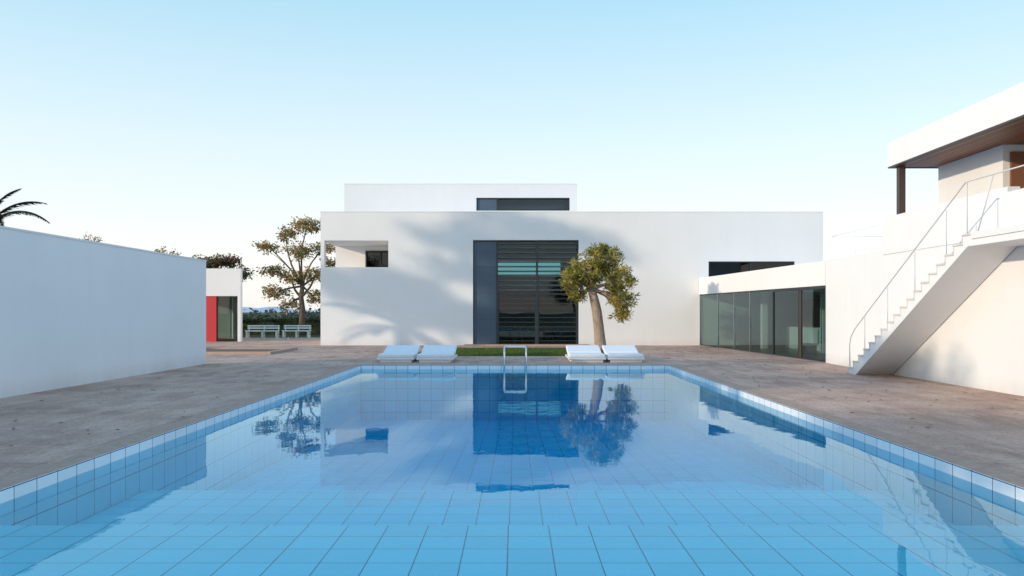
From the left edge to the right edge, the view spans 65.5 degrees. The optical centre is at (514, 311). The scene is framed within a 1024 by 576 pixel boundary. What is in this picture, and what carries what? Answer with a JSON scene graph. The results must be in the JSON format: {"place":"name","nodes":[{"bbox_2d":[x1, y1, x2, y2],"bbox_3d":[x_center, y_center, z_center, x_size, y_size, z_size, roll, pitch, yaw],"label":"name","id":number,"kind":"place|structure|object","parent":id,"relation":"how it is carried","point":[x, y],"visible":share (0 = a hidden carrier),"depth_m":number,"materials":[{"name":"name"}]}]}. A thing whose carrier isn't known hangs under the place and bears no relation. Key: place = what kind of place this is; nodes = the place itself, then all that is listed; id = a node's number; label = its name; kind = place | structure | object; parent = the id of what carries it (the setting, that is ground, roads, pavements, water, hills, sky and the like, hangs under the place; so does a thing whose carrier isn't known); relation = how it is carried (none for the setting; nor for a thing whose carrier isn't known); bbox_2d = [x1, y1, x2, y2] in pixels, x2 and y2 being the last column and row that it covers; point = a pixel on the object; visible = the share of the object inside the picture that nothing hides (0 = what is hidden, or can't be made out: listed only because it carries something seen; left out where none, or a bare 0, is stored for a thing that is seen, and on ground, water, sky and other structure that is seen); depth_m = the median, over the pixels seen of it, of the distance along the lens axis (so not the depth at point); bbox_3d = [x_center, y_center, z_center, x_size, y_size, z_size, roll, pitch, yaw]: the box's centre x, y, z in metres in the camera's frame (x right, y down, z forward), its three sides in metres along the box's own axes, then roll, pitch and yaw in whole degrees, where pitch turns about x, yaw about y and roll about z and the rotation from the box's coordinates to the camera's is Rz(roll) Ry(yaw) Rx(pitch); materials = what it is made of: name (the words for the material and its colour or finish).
{"place":"outdoors","nodes":[
{"label":"outdoors","id":0,"kind":"place"},
{"bbox_2d":[0,226,206,397],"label":"garden wall","id":1,"kind":"structure","parent":0,"point":[75,311],"depth_m":17.89,"materials":[{"name":"white paint"}]},
{"bbox_2d":[242,307,318,311],"bbox_3d":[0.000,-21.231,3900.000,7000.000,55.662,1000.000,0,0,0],"label":"hills","id":2,"kind":"structure","parent":0,"point":[247,309],"depth_m":3684.45,"materials":[{"name":"blue"}]},
{"bbox_2d":[242,312,320,336],"bbox_3d":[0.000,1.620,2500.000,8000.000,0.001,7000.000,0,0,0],"label":"ground","id":3,"kind":"structure","parent":0,"point":[277,314],"depth_m":54.91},
{"bbox_2d":[0,188,49,225],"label":"palm tree","id":4,"kind":"object","parent":3,"relation":"on","point":[11,207],"visible":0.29,"depth_m":30.02,"materials":[{"name":"green plant"}]},
{"bbox_2d":[79,232,104,241],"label":"garden tree","id":5,"kind":"object","parent":3,"relation":"on","point":[94,239],"visible":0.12,"depth_m":42.05,"materials":[{"name":"green plant"}]},
{"bbox_2d":[154,246,181,254],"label":"garden tree","id":6,"kind":"object","parent":3,"relation":"on","point":[157,250],"visible":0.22,"depth_m":50.90,"materials":[{"name":"green plant"}]},
{"bbox_2d":[192,252,256,281],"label":"garden tree","id":7,"kind":"object","parent":3,"relation":"on","point":[220,262],"visible":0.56,"depth_m":53.77,"materials":[{"name":"green plant"}]},
{"bbox_2d":[242,315,320,334],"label":"hedge","id":8,"kind":"object","parent":3,"relation":"on","point":[315,323],"visible":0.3,"depth_m":56.20,"materials":[{"name":"plant"}]},
{"bbox_2d":[242,307,320,319],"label":"distant trees","id":9,"kind":"object","parent":3,"relation":"on","point":[308,314],"visible":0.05,"depth_m":137.94,"materials":[{"name":"green plant"}]},
{"bbox_2d":[251,215,335,334],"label":"garden tree","id":10,"kind":"object","parent":3,"relation":"on","point":[300,276],"visible":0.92,"depth_m":54.88,"materials":[{"name":"green plant"}]},
{"bbox_2d":[0,337,1023,478],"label":"pool deck","id":11,"kind":"structure","parent":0,"point":[984,427],"depth_m":14.90,"materials":[{"name":"stone"}]},
{"bbox_2d":[206,268,241,341],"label":"garden pavilion","id":12,"kind":"structure","parent":11,"relation":"on","point":[223,304],"depth_m":43.05,"materials":[{"name":"paint"}]},
{"bbox_2d":[206,347,297,353],"bbox_3d":[-12.600,1.550,31.890,6.800,0.100,3.780,0,0,0],"label":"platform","id":13,"kind":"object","parent":11,"relation":"on","point":[242,350],"visible":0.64,"depth_m":32.48,"materials":[{"name":"stone"}]},
{"bbox_2d":[245,325,279,337],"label":"garden bench","id":14,"kind":"object","parent":11,"relation":"on","point":[248,331],"visible":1,"depth_m":49.41,"materials":[{"name":"white paint"}]},
{"bbox_2d":[282,325,310,337],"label":"garden bench","id":15,"kind":"object","parent":11,"relation":"on","point":[296,332],"visible":1,"depth_m":49.63,"materials":[{"name":"white paint"}]},
{"bbox_2d":[377,345,419,362],"bbox_3d":[-3.760,1.364,26.100,1.160,0.472,2.000,0,0,0],"label":"sun lounger","id":16,"kind":"object","parent":11,"relation":"on","point":[399,353],"visible":0.88,"depth_m":25.52,"materials":[{"name":"white paint"}]},
{"bbox_2d":[416,345,457,362],"bbox_3d":[-2.520,1.364,26.100,1.160,0.472,2.000,0,0,0],"label":"sun lounger","id":17,"kind":"object","parent":11,"relation":"on","point":[437,354],"visible":1,"depth_m":25.52,"materials":[{"name":"white paint"}]},
{"bbox_2d":[418,347,603,355],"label":"lawn","id":18,"kind":"structure","parent":11,"relation":"on","point":[512,351],"depth_m":31.32,"materials":[{"name":"plant"}]},
{"bbox_2d":[557,241,639,349],"bbox_3d":[3.510,-0.656,33.176,3.492,4.650,2.528,0,0,0],"label":"ornamental tree","id":19,"kind":"object","parent":18,"relation":"on","point":[578,275],"visible":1,"depth_m":32.93,"materials":[{"name":"green plant"}]},
{"bbox_2d":[0,364,1023,575],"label":"swimming pool","id":20,"kind":"structure","parent":11,"relation":"in","point":[255,486],"depth_m":9.14,"materials":[{"name":"tile"}]},
{"bbox_2d":[10,349,1017,445],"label":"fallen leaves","id":21,"kind":"object","parent":11,"relation":"on","point":[530,359],"visible":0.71,"depth_m":16.27,"materials":[{"name":"brown plant"}]},
{"bbox_2d":[503,346,526,369],"bbox_3d":[0.015,1.810,24.088,0.702,1.580,0.775,0,0,0],"label":"pool ladder","id":22,"kind":"object","parent":11,"relation":"on","point":[515,346],"visible":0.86,"depth_m":23.74,"materials":[{"name":"silver metal"}]},
{"bbox_2d":[320,184,823,345],"bbox_3d":[2.745,-2.643,44.950,24.130,8.585,14.700,0,0,0],"label":"modern villa","id":23,"kind":"object","parent":11,"relation":"on","point":[456,264],"visible":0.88,"depth_m":38.20,"materials":[{"name":"white paint"}]},
{"bbox_2d":[365,251,387,266],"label":"loggia window frame","id":24,"kind":"structure","parent":23,"relation":"in","point":[365,251],"depth_m":41.36,"materials":[{"name":"metal"}]},
{"bbox_2d":[367,252,387,266],"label":"loggia window glass","id":25,"kind":"structure","parent":23,"relation":"in","point":[373,258],"depth_m":41.50,"materials":[{"name":"black glass"}]},
{"bbox_2d":[476,198,569,210],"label":"upper window frame","id":26,"kind":"structure","parent":23,"relation":"in","point":[476,198],"depth_m":43.05,"materials":[{"name":"metal"}]},
{"bbox_2d":[498,263,559,273],"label":"back window glass","id":27,"kind":"structure","parent":23,"relation":"in","point":[499,264],"depth_m":52.15,"materials":[{"name":"teal glass"}]},
{"bbox_2d":[709,263,792,276],"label":"strip window glass","id":28,"kind":"structure","parent":23,"relation":"in","point":[715,269],"depth_m":38.35,"materials":[{"name":"black glass"}]},
{"bbox_2d":[709,261,794,270],"bbox_3d":[11.375,-1.965,38.310,4.150,0.930,0.060,0,0,0],"label":"strip window frame","id":29,"kind":"structure","parent":23,"relation":"in","point":[749,262],"depth_m":38.28,"materials":[{"name":"metal"}]},
{"bbox_2d":[565,345,605,362],"bbox_3d":[2.300,1.364,26.100,1.160,0.472,2.000,0,0,0],"label":"sun lounger","id":30,"kind":"object","parent":11,"relation":"on","point":[584,354],"visible":1,"depth_m":25.52,"materials":[{"name":"white paint"}]},
{"bbox_2d":[602,345,644,362],"bbox_3d":[3.520,1.364,26.100,1.160,0.472,2.000,0,0,0],"label":"sun lounger","id":31,"kind":"object","parent":11,"relation":"on","point":[621,353],"visible":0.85,"depth_m":25.50,"materials":[{"name":"white paint"}]},
{"bbox_2d":[699,261,825,362],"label":"glass pavilion","id":32,"kind":"structure","parent":11,"relation":"on","point":[806,339],"depth_m":31.08,"materials":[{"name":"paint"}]},
{"bbox_2d":[773,285,825,291],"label":"head frame doors","id":33,"kind":"structure","parent":32,"relation":"in","point":[811,287],"depth_m":26.93,"materials":[{"name":"metal"}]},
{"bbox_2d":[826,250,883,366],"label":"wall","id":34,"kind":"structure","parent":11,"relation":"on","point":[854,286],"depth_m":22.96,"materials":[{"name":"white paint"}]},
{"bbox_2d":[832,224,882,236],"bbox_3d":[9.960,-1.978,23.168,1.608,0.716,4.060,0,0,27],"label":"terrace rail","id":35,"kind":"object","parent":34,"relation":"on","point":[857,236],"visible":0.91,"depth_m":24.59,"materials":[{"name":"white metal"}]},
{"bbox_2d":[847,165,1023,374],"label":"outdoor staircase","id":36,"kind":"structure","parent":11,"relation":"on","point":[973,261],"depth_m":16.72,"materials":[{"name":"white painted plaster"},{"name":"grey painted steel"}]},
{"bbox_2d":[0,0,1023,309],"label":"sky","id":37,"kind":"structure","parent":0,"point":[189,127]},
{"bbox_2d":[884,243,1023,395],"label":"wall","id":38,"kind":"structure","parent":0,"point":[975,339],"depth_m":16.79,"materials":[{"name":"white paint"}]},
{"bbox_2d":[883,186,1019,254],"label":"parapet","id":39,"kind":"structure","parent":38,"relation":"on","point":[905,231],"depth_m":18.01,"materials":[{"name":"white paint"}]},
{"bbox_2d":[896,165,905,214],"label":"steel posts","id":40,"kind":"object","parent":39,"relation":"on","point":[900,189],"visible":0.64,"depth_m":20.25,"materials":[{"name":"metal"}]},
{"bbox_2d":[938,145,1023,203],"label":"room","id":41,"kind":"object","parent":38,"relation":"on","point":[954,176],"visible":0.4,"depth_m":18.71,"materials":[{"name":"white paint"}]},
{"bbox_2d":[888,82,1023,166],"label":"roof","id":42,"kind":"structure","parent":41,"relation":"on","point":[998,108],"depth_m":17.20,"materials":[{"name":"white paint"}]},
{"bbox_2d":[888,115,1023,168],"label":"roof soffit edge","id":43,"kind":"object","parent":42,"relation":"attached to","point":[1013,120],"visible":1,"depth_m":17.64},
{"bbox_2d":[903,119,1023,166],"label":"roof soffit","id":44,"kind":"structure","parent":42,"relation":"attached to","point":[1011,134],"depth_m":17.82,"materials":[{"name":"brown wood"}]},
{"bbox_2d":[1010,152,1023,187],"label":"wood panel","id":45,"kind":"object","parent":41,"relation":"attached to","point":[1016,174],"visible":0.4,"depth_m":17.64,"materials":[{"name":"brown wood"}]}
]}

